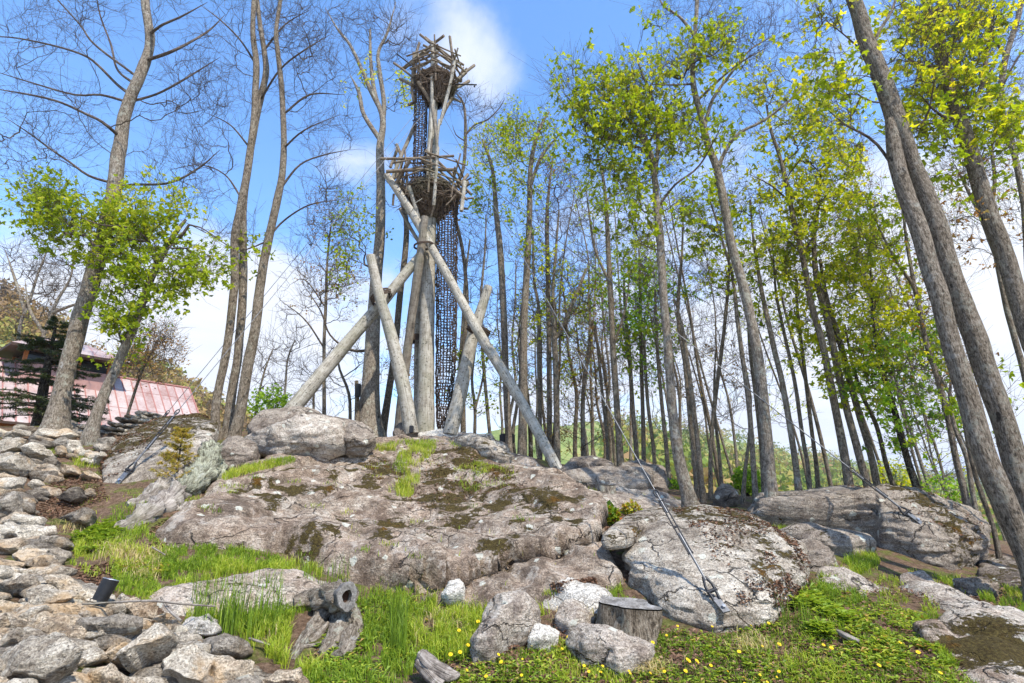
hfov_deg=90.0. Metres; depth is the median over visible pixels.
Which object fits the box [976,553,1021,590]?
boulder
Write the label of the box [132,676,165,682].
rubble stone
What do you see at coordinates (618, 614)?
tree stump
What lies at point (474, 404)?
tree
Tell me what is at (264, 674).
rubble stone
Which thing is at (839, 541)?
boulder
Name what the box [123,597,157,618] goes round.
fieldstone
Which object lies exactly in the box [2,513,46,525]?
fieldstone
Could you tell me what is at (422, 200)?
lookout tower
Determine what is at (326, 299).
tree
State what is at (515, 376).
tree
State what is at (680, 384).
tree
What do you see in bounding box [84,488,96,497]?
fieldstone
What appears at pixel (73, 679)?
rubble stone
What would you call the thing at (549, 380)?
tree
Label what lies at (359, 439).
boulder
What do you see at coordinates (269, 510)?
bedrock slab
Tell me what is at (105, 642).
fieldstone
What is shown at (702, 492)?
tree
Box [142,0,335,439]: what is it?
tree
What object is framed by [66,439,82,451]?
fieldstone
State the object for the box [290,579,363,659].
toppled stump
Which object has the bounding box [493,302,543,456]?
tree
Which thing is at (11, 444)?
fieldstone
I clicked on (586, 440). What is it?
tree
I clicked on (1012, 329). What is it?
tree
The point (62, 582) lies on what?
fieldstone
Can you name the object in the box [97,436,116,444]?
fieldstone
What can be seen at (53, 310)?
tree
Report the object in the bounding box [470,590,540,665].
boulder
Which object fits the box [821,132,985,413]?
tree
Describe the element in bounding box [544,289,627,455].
tree
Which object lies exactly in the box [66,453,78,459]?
fieldstone
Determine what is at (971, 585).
boulder
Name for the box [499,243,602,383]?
tree
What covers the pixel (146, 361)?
tree
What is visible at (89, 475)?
fieldstone
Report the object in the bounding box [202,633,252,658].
fieldstone
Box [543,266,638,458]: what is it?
tree
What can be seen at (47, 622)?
fieldstone
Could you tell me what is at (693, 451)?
tree
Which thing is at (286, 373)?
tree
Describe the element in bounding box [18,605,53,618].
fieldstone
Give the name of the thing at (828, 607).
weeds
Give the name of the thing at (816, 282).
tree
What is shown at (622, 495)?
bedrock ledge
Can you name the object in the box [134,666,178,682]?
rubble stone
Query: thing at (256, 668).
rubble stone
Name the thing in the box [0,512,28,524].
rubble stone
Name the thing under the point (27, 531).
fieldstone
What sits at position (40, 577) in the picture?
rubble stone
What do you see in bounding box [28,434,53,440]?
rubble stone
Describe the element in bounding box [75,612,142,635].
fieldstone
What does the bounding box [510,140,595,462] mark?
tree
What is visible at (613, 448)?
tree
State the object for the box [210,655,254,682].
fieldstone
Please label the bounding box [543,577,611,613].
bedrock ledge
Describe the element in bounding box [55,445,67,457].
fieldstone
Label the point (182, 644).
rubble stone
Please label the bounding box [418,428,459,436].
boulder
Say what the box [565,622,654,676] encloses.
boulder
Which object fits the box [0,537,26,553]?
fieldstone
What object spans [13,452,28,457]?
rubble stone
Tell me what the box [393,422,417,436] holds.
boulder
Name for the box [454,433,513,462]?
boulder
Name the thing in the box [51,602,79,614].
rubble stone
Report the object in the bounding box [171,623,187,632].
rubble stone
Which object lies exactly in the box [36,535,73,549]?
fieldstone
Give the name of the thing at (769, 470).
tree
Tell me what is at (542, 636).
boulder
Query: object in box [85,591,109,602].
fieldstone
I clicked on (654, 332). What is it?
tree
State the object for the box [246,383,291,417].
shrub
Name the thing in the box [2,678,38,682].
rubble stone
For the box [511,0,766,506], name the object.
tree
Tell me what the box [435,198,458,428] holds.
climbing net
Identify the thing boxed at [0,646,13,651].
rubble stone
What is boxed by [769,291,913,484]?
tree
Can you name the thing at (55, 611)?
rubble stone
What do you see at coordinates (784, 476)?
woodland
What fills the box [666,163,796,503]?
tree
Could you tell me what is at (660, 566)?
boulder
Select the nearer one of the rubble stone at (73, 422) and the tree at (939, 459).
the rubble stone at (73, 422)
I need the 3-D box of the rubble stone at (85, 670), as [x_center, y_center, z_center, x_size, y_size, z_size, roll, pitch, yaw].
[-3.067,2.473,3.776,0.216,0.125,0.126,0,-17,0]
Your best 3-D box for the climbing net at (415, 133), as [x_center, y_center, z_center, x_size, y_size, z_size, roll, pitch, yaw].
[-3.241,-7.427,17.958,0.661,4.413,0.563,0,-17,0]
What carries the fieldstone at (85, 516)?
on the ground at (896, 564)
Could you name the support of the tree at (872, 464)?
on the ground at (896, 564)
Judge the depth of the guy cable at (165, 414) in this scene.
14.68 m
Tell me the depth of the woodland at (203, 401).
154.23 m
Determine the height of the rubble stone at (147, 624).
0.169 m
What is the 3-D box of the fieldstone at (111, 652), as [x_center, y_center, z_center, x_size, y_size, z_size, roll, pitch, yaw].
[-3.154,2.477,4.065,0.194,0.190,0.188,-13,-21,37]
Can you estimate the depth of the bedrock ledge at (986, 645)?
5.00 m
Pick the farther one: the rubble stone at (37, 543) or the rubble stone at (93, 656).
the rubble stone at (37, 543)
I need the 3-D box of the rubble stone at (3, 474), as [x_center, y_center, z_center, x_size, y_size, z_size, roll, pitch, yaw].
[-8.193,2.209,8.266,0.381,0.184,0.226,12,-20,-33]
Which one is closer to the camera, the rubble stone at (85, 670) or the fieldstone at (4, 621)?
the rubble stone at (85, 670)
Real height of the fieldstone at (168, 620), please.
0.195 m
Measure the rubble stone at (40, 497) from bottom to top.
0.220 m
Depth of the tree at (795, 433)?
24.93 m
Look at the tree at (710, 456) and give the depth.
14.17 m
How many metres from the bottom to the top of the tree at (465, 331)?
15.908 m
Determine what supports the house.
on the ground at (896, 564)
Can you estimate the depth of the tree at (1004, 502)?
7.28 m
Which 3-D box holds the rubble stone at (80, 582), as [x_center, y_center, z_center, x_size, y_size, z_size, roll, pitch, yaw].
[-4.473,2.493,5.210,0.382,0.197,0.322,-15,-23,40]
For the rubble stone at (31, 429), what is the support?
on the ground at (896, 564)
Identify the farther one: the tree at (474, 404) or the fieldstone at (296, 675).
the tree at (474, 404)
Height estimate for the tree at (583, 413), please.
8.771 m
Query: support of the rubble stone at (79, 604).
on the ground at (896, 564)
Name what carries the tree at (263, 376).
on the ground at (896, 564)
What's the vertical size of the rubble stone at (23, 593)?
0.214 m
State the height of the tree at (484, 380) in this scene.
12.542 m
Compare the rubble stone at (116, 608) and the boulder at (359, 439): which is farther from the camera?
the boulder at (359, 439)
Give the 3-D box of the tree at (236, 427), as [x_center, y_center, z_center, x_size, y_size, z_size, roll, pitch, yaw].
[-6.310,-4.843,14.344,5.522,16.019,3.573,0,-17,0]
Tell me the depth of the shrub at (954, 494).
13.82 m
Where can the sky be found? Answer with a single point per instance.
(486, 33)
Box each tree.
[0,0,256,429]
[0,139,262,445]
[0,227,78,340]
[19,230,122,336]
[98,308,197,414]
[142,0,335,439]
[181,0,381,437]
[220,309,308,423]
[222,0,361,437]
[245,315,329,417]
[270,186,372,414]
[274,350,353,416]
[290,0,434,436]
[305,333,388,419]
[366,137,421,433]
[380,322,439,396]
[435,213,497,371]
[437,305,518,433]
[442,193,518,433]
[445,77,516,432]
[446,95,523,452]
[474,281,518,433]
[475,237,543,413]
[481,89,582,455]
[484,287,558,452]
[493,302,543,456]
[494,284,587,460]
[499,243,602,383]
[501,214,566,459]
[501,269,567,458]
[506,139,584,460]
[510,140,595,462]
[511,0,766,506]
[512,270,578,425]
[515,170,603,449]
[529,251,602,456]
[531,250,638,461]
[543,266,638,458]
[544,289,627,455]
[550,145,670,466]
[551,291,610,455]
[555,177,622,466]
[561,301,634,460]
[565,193,630,455]
[571,223,628,425]
[575,300,639,461]
[584,191,660,460]
[587,235,674,459]
[599,255,703,487]
[602,229,693,461]
[602,288,715,463]
[612,227,704,442]
[614,228,697,412]
[617,179,725,498]
[631,145,738,489]
[633,173,733,486]
[633,278,710,457]
[635,0,821,497]
[636,251,738,502]
[650,257,740,483]
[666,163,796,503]
[673,182,772,499]
[676,315,753,485]
[680,254,775,495]
[681,320,798,503]
[682,155,830,489]
[695,218,856,488]
[696,259,808,491]
[708,42,879,485]
[719,236,816,485]
[737,192,832,485]
[738,233,858,487]
[755,0,1023,513]
[757,152,897,483]
[764,104,907,487]
[766,229,905,485]
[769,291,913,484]
[771,81,1023,601]
[793,222,964,487]
[808,151,932,491]
[814,160,990,506]
[814,206,941,490]
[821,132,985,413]
[840,228,977,499]
[843,270,965,497]
[846,0,1023,351]
[858,209,963,496]
[881,209,1005,540]
[882,331,1023,558]
[883,84,1023,382]
[892,313,1022,510]
[942,0,1023,258]
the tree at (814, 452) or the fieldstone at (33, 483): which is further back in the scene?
the tree at (814, 452)
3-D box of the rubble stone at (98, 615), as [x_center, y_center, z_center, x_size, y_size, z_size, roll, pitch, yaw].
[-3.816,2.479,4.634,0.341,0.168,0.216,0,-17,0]
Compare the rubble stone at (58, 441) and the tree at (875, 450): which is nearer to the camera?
the rubble stone at (58, 441)
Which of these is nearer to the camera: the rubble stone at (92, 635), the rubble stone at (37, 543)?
the rubble stone at (92, 635)
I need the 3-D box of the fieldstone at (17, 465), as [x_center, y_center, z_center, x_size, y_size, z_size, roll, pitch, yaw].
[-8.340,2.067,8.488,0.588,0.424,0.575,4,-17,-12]
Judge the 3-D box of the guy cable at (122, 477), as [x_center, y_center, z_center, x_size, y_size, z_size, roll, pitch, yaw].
[-4.921,-2.797,13.370,0.126,12.722,6.803,-11,-20,33]
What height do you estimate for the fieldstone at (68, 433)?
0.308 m
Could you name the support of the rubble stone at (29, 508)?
on the ground at (896, 564)
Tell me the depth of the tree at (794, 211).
13.50 m
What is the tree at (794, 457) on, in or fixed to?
on the ground at (896, 564)
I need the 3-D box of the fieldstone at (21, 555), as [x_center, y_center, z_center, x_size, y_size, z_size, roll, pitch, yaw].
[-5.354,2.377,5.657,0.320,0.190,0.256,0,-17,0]
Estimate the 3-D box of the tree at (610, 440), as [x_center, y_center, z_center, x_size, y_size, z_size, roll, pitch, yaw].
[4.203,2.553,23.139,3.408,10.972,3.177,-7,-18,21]
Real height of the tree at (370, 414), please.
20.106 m
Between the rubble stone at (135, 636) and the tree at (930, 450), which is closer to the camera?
the rubble stone at (135, 636)
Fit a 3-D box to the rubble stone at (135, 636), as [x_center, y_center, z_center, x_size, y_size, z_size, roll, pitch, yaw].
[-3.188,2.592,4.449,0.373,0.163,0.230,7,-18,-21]
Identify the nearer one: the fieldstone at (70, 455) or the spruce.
the fieldstone at (70, 455)
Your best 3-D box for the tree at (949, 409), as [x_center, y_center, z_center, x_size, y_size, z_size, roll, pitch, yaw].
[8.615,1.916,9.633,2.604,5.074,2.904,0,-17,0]
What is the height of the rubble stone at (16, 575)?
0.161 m
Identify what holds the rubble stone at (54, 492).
on the ground at (896, 564)
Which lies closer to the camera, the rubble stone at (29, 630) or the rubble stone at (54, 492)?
the rubble stone at (29, 630)
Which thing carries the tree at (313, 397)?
on the ground at (896, 564)
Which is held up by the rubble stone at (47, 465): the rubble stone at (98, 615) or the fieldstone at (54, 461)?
the fieldstone at (54, 461)
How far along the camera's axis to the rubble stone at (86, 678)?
3.51 m
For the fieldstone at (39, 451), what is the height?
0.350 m
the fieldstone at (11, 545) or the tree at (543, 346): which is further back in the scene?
the tree at (543, 346)
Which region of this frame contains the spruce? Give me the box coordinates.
[0,316,111,425]
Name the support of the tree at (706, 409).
on the ground at (896, 564)
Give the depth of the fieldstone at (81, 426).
12.10 m
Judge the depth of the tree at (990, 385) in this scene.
8.60 m
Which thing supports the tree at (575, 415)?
on the ground at (896, 564)
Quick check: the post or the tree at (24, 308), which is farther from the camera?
the tree at (24, 308)
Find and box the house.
[0,338,198,425]
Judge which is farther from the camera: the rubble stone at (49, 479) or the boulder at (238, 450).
the boulder at (238, 450)
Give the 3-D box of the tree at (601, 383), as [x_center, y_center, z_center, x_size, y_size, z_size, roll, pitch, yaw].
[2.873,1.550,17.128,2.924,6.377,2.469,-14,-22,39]
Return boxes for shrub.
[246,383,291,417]
[606,500,621,525]
[621,499,642,514]
[668,477,679,489]
[729,463,760,495]
[877,458,911,486]
[919,471,969,502]
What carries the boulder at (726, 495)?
on the ground at (896, 564)
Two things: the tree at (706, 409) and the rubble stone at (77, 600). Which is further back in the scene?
the tree at (706, 409)
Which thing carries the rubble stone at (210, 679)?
on the ground at (896, 564)
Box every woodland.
[0,276,252,430]
[594,406,1006,540]
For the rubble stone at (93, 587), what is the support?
on the rubble stone
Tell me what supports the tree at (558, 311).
on the ground at (896, 564)
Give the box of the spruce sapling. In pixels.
[148,426,199,478]
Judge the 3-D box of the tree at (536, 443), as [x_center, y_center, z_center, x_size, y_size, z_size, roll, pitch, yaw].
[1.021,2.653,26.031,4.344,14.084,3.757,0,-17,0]
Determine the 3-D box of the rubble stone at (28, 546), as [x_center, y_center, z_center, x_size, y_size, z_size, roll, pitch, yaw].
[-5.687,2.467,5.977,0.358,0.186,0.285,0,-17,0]
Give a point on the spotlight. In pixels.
(105, 589)
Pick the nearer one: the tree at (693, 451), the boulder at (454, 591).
the boulder at (454, 591)
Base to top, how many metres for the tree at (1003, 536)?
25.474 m
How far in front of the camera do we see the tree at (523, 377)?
18.19 m
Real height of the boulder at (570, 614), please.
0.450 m
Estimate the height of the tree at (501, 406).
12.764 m
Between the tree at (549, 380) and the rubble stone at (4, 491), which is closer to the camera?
the rubble stone at (4, 491)
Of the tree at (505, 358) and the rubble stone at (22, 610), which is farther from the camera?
the tree at (505, 358)
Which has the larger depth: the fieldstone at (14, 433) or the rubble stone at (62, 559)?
the fieldstone at (14, 433)
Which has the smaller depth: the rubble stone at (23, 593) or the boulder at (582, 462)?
the rubble stone at (23, 593)
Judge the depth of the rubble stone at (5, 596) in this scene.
4.66 m
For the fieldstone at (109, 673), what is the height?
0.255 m
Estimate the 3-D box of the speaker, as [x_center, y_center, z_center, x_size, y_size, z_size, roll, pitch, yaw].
[-4.889,1.556,16.256,0.159,0.430,0.140,0,-17,0]
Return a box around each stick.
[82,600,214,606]
[160,596,181,621]
[248,637,276,647]
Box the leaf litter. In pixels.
[36,412,1020,682]
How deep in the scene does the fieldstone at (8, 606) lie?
4.49 m
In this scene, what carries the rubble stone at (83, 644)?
on the ground at (896, 564)
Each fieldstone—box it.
[0,429,31,437]
[0,437,26,452]
[0,453,36,477]
[0,477,26,489]
[0,491,22,515]
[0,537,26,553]
[0,575,39,595]
[0,600,23,611]
[0,613,10,627]
[0,627,25,647]
[0,632,83,682]
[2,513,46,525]
[4,559,25,568]
[11,566,36,573]
[12,548,49,561]
[13,524,57,538]
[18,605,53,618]
[20,442,53,459]
[22,498,36,503]
[24,557,62,567]
[25,611,75,633]
[26,584,75,604]
[27,479,45,488]
[31,428,78,439]
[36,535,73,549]
[40,456,61,469]
[42,574,83,598]
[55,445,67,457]
[56,487,87,503]
[58,507,96,526]
[60,464,81,476]
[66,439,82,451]
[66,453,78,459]
[74,445,85,455]
[75,424,85,429]
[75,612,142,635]
[78,610,96,616]
[79,471,101,480]
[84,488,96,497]
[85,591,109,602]
[87,663,134,682]
[92,634,132,651]
[93,451,106,464]
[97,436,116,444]
[104,641,128,663]
[111,623,178,672]
[117,593,128,599]
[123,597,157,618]
[151,613,181,629]
[161,643,215,682]
[182,613,221,637]
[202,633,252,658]
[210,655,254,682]
[263,667,309,682]
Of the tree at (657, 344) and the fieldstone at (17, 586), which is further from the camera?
the tree at (657, 344)
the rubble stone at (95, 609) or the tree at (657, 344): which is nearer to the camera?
the rubble stone at (95, 609)
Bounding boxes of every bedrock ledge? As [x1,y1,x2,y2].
[150,568,328,616]
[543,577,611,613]
[602,483,680,510]
[816,566,891,595]
[899,570,1023,624]
[912,608,1023,682]
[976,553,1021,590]
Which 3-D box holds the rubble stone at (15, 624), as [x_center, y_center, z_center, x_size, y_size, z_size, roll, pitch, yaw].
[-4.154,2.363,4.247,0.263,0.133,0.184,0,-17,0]
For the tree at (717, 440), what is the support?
on the ground at (896, 564)
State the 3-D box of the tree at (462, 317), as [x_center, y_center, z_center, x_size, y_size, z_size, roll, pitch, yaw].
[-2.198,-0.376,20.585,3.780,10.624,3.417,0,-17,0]
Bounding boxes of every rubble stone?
[0,472,16,477]
[0,483,25,495]
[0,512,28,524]
[0,525,14,538]
[0,565,15,579]
[0,592,11,600]
[0,613,26,620]
[0,627,14,632]
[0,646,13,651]
[0,677,8,682]
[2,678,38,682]
[3,521,18,527]
[5,608,28,613]
[8,572,39,579]
[9,619,26,628]
[12,424,38,431]
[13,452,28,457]
[13,603,53,611]
[16,491,37,502]
[17,544,38,551]
[18,555,56,563]
[18,598,27,602]
[19,582,46,597]
[22,502,35,513]
[23,626,46,634]
[24,490,48,501]
[24,539,56,548]
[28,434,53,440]
[28,439,55,448]
[28,470,57,480]
[28,487,49,497]
[28,567,51,574]
[30,458,42,463]
[30,633,47,635]
[35,551,66,564]
[36,574,45,580]
[41,468,63,477]
[41,486,61,497]
[42,463,59,471]
[42,475,64,483]
[46,564,77,575]
[49,547,71,559]
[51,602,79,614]
[51,607,63,614]
[52,437,68,445]
[55,613,81,619]
[58,624,105,640]
[58,675,83,682]
[61,625,87,639]
[65,598,97,605]
[68,637,98,650]
[71,420,78,428]
[71,601,86,606]
[72,672,91,682]
[73,578,85,583]
[76,589,95,599]
[77,605,112,615]
[77,658,86,667]
[80,450,98,458]
[80,457,96,465]
[80,606,105,616]
[81,647,107,666]
[81,668,91,672]
[82,585,97,589]
[93,443,111,451]
[98,598,127,613]
[131,629,145,639]
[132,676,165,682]
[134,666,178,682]
[143,619,153,629]
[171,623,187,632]
[174,632,201,641]
[177,642,188,646]
[178,632,203,642]
[185,641,211,652]
[203,675,213,682]
[223,674,262,682]
[253,665,261,671]
[254,671,271,677]
[254,672,264,679]
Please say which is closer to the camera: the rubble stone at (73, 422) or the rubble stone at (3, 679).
the rubble stone at (3, 679)
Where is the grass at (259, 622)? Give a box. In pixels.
[49,437,1023,682]
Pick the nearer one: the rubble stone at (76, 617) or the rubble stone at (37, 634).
the rubble stone at (37, 634)
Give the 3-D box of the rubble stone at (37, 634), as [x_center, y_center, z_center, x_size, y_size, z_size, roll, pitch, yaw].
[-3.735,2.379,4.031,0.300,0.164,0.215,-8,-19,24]
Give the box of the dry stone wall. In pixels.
[100,410,164,435]
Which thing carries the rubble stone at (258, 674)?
on the ground at (896, 564)
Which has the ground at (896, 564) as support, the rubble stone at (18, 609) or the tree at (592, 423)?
the tree at (592, 423)
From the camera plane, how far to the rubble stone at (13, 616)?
4.26 m
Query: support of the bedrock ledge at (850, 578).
on the ground at (896, 564)
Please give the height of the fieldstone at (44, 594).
0.213 m
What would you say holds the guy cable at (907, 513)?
attached to the boulder at (882, 521)
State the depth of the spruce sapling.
8.79 m
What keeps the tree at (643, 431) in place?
on the ground at (896, 564)
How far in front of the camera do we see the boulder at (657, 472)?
12.13 m
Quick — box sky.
[0,0,1023,474]
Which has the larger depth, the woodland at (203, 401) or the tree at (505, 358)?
the woodland at (203, 401)
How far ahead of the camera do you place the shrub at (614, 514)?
8.42 m
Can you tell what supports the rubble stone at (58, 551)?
on the ground at (896, 564)
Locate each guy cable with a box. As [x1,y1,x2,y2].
[115,112,424,483]
[161,107,420,417]
[440,111,729,613]
[442,149,921,523]
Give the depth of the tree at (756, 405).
14.48 m
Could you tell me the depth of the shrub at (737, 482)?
15.35 m
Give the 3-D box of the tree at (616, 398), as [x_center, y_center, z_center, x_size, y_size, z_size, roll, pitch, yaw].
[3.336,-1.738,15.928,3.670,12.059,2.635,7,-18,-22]
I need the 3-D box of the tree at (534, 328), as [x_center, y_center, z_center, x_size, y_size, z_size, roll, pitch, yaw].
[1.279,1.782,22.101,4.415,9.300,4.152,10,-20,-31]
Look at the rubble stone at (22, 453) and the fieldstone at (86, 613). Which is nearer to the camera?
the fieldstone at (86, 613)
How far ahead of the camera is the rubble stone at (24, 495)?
7.51 m
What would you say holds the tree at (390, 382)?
on the ground at (896, 564)
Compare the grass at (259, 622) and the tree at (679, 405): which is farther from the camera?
the tree at (679, 405)
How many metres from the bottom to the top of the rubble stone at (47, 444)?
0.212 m
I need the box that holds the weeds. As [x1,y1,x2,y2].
[68,518,966,682]
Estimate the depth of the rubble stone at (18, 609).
4.48 m
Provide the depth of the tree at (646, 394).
15.79 m
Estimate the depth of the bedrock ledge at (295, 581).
5.49 m
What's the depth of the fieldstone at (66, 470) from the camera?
8.95 m
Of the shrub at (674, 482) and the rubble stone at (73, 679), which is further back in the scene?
the shrub at (674, 482)
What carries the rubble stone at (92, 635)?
on the ground at (896, 564)
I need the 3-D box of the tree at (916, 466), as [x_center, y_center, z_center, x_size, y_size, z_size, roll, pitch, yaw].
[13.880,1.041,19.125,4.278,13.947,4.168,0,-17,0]
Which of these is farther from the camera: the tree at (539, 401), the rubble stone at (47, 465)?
the tree at (539, 401)
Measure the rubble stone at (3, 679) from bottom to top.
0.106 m
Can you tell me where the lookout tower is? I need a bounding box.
[284,33,561,468]
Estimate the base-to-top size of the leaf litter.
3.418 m
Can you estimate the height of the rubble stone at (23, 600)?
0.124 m
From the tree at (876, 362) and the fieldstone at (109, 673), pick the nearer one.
the fieldstone at (109, 673)
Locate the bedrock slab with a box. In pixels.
[155,432,623,609]
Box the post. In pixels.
[354,380,359,421]
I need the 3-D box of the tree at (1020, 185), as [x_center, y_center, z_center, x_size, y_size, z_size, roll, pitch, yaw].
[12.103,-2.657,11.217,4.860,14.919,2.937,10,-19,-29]
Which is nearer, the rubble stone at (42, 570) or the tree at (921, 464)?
the rubble stone at (42, 570)
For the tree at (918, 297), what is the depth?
12.01 m
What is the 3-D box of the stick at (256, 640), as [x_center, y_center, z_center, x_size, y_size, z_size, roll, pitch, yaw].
[-2.278,2.776,4.704,0.287,0.115,0.046,3,-17,-9]
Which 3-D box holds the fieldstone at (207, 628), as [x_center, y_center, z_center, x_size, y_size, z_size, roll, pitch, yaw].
[-2.885,2.657,4.771,0.319,0.212,0.340,-16,-23,41]
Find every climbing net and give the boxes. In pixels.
[412,75,428,181]
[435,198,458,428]
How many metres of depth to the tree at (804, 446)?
13.75 m
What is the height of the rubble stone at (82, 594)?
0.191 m
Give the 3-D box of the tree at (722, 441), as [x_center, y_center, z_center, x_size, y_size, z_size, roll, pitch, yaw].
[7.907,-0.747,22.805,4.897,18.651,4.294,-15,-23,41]
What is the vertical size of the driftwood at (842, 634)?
0.101 m
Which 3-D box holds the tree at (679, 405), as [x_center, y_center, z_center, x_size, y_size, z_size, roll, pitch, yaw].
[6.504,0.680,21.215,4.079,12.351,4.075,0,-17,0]
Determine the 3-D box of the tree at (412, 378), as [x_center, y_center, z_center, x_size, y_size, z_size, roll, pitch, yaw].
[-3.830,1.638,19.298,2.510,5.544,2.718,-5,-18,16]
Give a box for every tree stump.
[595,596,662,643]
[598,485,615,493]
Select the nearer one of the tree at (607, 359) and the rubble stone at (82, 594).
the rubble stone at (82, 594)
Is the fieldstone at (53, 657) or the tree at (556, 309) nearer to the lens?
the fieldstone at (53, 657)
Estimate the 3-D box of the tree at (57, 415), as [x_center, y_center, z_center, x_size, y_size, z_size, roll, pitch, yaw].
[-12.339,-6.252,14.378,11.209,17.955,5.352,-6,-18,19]
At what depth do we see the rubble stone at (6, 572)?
5.12 m
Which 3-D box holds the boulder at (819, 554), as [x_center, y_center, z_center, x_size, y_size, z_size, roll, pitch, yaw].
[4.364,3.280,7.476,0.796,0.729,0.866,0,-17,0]
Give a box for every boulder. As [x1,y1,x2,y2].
[101,413,218,482]
[111,439,227,530]
[220,436,260,470]
[244,414,345,461]
[246,406,358,434]
[343,421,375,458]
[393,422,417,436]
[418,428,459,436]
[441,579,464,605]
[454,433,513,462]
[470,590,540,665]
[527,622,559,652]
[554,598,594,634]
[560,455,614,470]
[563,466,653,490]
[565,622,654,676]
[601,506,670,549]
[619,459,668,492]
[622,504,809,632]
[713,483,738,506]
[747,484,990,570]
[780,522,876,556]
[799,539,838,571]
[952,576,999,597]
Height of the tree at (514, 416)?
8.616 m
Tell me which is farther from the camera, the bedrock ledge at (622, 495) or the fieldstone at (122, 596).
the bedrock ledge at (622, 495)
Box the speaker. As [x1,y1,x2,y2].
[355,384,360,396]
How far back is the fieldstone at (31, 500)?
7.33 m
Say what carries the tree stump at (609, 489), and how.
on the ground at (896, 564)
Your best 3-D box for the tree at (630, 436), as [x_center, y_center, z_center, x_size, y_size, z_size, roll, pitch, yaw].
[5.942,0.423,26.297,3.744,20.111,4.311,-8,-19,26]
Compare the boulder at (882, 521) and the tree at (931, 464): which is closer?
the boulder at (882, 521)
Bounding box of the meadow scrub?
[495,426,738,463]
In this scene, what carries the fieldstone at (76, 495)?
on the ground at (896, 564)
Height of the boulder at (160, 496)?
1.567 m
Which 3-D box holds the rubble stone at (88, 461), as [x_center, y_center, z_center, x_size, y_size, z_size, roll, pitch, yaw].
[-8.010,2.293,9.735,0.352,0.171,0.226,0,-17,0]
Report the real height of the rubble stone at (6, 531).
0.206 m
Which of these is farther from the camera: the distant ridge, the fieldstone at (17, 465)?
the distant ridge
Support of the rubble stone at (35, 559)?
on the ground at (896, 564)
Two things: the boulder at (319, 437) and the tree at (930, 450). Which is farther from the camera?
the tree at (930, 450)
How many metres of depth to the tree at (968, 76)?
9.76 m
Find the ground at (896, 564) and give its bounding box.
[0,304,1021,682]
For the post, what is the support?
on the ground at (896, 564)
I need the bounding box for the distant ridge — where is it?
[939,471,980,482]
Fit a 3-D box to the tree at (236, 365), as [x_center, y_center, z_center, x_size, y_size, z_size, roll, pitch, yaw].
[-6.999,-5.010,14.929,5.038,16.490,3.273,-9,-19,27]
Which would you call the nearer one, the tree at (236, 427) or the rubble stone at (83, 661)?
the rubble stone at (83, 661)
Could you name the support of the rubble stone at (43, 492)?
on the ground at (896, 564)
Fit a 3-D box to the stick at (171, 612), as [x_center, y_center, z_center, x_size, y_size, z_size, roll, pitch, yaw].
[-3.104,2.421,4.633,0.505,0.156,0.046,-12,-21,35]
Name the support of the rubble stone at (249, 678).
on the ground at (896, 564)
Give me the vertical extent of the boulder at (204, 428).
1.862 m
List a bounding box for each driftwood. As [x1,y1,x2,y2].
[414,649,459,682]
[835,629,859,643]
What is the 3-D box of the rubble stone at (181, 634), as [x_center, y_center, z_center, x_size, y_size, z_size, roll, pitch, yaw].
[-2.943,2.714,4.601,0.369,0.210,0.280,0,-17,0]
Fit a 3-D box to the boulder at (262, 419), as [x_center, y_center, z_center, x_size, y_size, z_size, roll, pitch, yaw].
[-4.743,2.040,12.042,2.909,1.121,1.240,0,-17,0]
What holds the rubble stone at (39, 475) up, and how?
on the ground at (896, 564)
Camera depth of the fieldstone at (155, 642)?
3.92 m
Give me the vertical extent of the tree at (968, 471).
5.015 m
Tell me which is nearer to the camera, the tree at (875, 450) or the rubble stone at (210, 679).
the rubble stone at (210, 679)
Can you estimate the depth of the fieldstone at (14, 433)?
10.83 m
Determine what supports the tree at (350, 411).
on the ground at (896, 564)
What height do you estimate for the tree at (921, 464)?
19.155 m
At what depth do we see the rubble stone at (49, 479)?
8.57 m
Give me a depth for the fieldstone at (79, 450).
9.86 m
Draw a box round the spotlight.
[92,577,118,601]
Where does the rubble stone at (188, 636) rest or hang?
on the ground at (896, 564)
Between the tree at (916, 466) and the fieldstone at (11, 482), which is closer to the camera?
the fieldstone at (11, 482)
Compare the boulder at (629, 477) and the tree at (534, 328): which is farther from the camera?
the tree at (534, 328)
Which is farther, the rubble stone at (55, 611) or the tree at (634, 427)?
the tree at (634, 427)
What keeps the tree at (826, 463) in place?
on the ground at (896, 564)
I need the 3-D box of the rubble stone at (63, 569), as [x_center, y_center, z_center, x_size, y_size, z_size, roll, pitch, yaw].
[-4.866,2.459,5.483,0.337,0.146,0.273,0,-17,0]
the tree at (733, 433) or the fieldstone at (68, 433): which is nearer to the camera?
the fieldstone at (68, 433)
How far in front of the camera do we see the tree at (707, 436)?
27.18 m
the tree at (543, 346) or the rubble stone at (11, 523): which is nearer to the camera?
the rubble stone at (11, 523)
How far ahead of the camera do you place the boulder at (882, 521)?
9.21 m
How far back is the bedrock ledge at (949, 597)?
6.32 m
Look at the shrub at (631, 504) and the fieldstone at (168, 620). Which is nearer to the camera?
the fieldstone at (168, 620)
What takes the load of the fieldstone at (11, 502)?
on the ground at (896, 564)
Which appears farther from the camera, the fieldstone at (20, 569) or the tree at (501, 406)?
the tree at (501, 406)
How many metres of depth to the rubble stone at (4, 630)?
3.94 m
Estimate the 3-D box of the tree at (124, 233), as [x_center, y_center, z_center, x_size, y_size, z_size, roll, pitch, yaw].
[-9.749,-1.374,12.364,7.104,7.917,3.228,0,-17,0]

